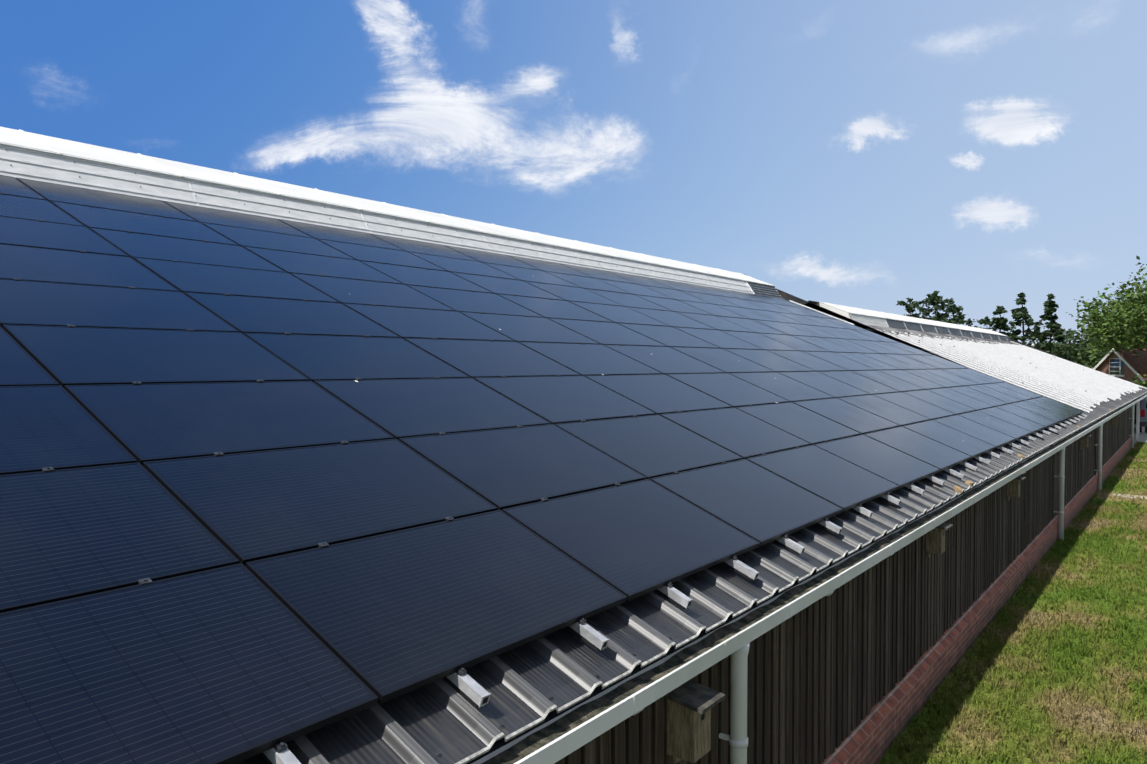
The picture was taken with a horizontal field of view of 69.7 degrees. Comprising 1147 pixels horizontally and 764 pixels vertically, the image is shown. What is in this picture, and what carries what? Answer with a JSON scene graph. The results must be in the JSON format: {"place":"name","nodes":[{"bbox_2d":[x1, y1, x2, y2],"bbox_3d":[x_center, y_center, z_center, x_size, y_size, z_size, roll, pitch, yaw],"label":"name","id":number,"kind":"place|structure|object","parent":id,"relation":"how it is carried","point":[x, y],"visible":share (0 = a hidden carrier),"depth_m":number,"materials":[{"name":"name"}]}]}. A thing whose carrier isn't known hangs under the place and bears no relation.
{"place":"outdoors","nodes":[
{"label":"outdoors","id":0,"kind":"place"},
{"bbox_2d":[0,0,1146,343],"label":"sky","id":1,"kind":"structure","parent":0,"point":[873,155],"materials":[{"name":"blue"}]},
{"bbox_2d":[877,442,1146,763],"bbox_3d":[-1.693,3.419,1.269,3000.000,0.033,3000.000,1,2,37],"label":"lawn","id":2,"kind":"structure","parent":0,"point":[1050,667],"depth_m":9.37,"materials":[{"name":"green plant"}]},
{"bbox_2d":[0,127,1146,763],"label":"barn","id":3,"kind":"structure","parent":2,"relation":"on","point":[296,475],"depth_m":5.88,"materials":[{"name":"black"}]},
{"bbox_2d":[896,297,929,319],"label":"pine tree","id":4,"kind":"object","parent":2,"relation":"on","point":[910,307],"visible":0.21,"depth_m":109.01,"materials":[{"name":"green plant"}]},
{"bbox_2d":[911,291,964,324],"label":"pine tree","id":5,"kind":"object","parent":2,"relation":"on","point":[934,299],"visible":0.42,"depth_m":110.73,"materials":[{"name":"green plant"}]},
{"bbox_2d":[932,304,975,326],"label":"pine tree","id":6,"kind":"object","parent":2,"relation":"on","point":[969,321],"visible":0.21,"depth_m":113.90,"materials":[{"name":"green plant"}]},
{"bbox_2d":[974,316,1015,333],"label":"pine tree","id":7,"kind":"object","parent":2,"relation":"on","point":[986,321],"visible":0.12,"depth_m":111.02,"materials":[{"name":"green plant"}]},
{"bbox_2d":[991,306,1010,336],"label":"spruce tree","id":8,"kind":"object","parent":2,"relation":"on","point":[1000,322],"visible":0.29,"depth_m":98.81,"materials":[{"name":"green plant"}]},
{"bbox_2d":[1009,292,1043,347],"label":"spruce tree","id":9,"kind":"object","parent":2,"relation":"on","point":[1020,313],"visible":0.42,"depth_m":94.28,"materials":[{"name":"green plant"}]},
{"bbox_2d":[1030,293,1070,359],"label":"spruce tree","id":10,"kind":"object","parent":2,"relation":"on","point":[1056,331],"visible":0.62,"depth_m":89.67,"materials":[{"name":"green plant"}]},
{"bbox_2d":[1027,327,1092,368],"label":"tree","id":11,"kind":"object","parent":2,"relation":"on","point":[1069,336],"visible":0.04,"depth_m":169.28,"materials":[{"name":"green plant"}]},
{"bbox_2d":[1046,328,1103,366],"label":"tree","id":12,"kind":"object","parent":2,"relation":"on","point":[1062,347],"visible":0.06,"depth_m":164.75,"materials":[{"name":"green plant"}]},
{"bbox_2d":[1054,335,1107,368],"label":"tree","id":13,"kind":"object","parent":2,"relation":"on","point":[1080,354],"visible":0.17,"depth_m":158.18,"materials":[{"name":"green plant"}]},
{"bbox_2d":[1065,256,1146,356],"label":"tree","id":14,"kind":"object","parent":2,"relation":"on","point":[1124,321],"visible":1,"depth_m":59.57,"materials":[{"name":"green plant"}]},
{"bbox_2d":[1085,330,1146,365],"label":"tree","id":15,"kind":"object","parent":2,"relation":"on","point":[1100,351],"depth_m":80.33,"materials":[{"name":"green plant"}]},
{"bbox_2d":[1097,352,1146,385],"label":"house walls","id":16,"kind":"structure","parent":2,"relation":"on","point":[1129,373],"depth_m":64.89,"materials":[{"name":"brown brick"}]},
{"bbox_2d":[1093,348,1144,380],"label":"trim","id":17,"kind":"structure","parent":16,"relation":"attached to","point":[1120,358],"depth_m":65.66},
{"bbox_2d":[1110,359,1123,374],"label":"window","id":18,"kind":"structure","parent":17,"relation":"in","point":[1114,366],"depth_m":65.98,"materials":[{"name":"glass"}]},
{"bbox_2d":[1095,348,1146,381],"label":"house roof","id":19,"kind":"structure","parent":16,"relation":"on","point":[1139,362],"depth_m":64.57,"materials":[{"name":"brown tile"}]},
{"bbox_2d":[1112,494,1146,498],"bbox_3d":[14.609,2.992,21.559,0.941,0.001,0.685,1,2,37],"label":"footpath","id":20,"kind":"structure","parent":2,"relation":"on","point":[1131,496],"depth_m":21.51,"materials":[{"name":"beige stone"}]},
{"bbox_2d":[1131,374,1146,387],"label":"hedge foliage","id":21,"kind":"object","parent":2,"relation":"on","point":[1143,383],"visible":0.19,"depth_m":53.40,"materials":[{"name":"green plant"}]},
{"bbox_2d":[1137,429,1146,441],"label":"yard paving","id":22,"kind":"structure","parent":0,"point":[1143,438],"depth_m":38.25,"materials":[{"name":"concrete"}]},
{"bbox_2d":[1139,397,1146,431],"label":"van","id":23,"kind":"object","parent":22,"relation":"on","point":[1143,414],"visible":0.9,"depth_m":41.15,"materials":[{"name":"grey paint"}]}
]}

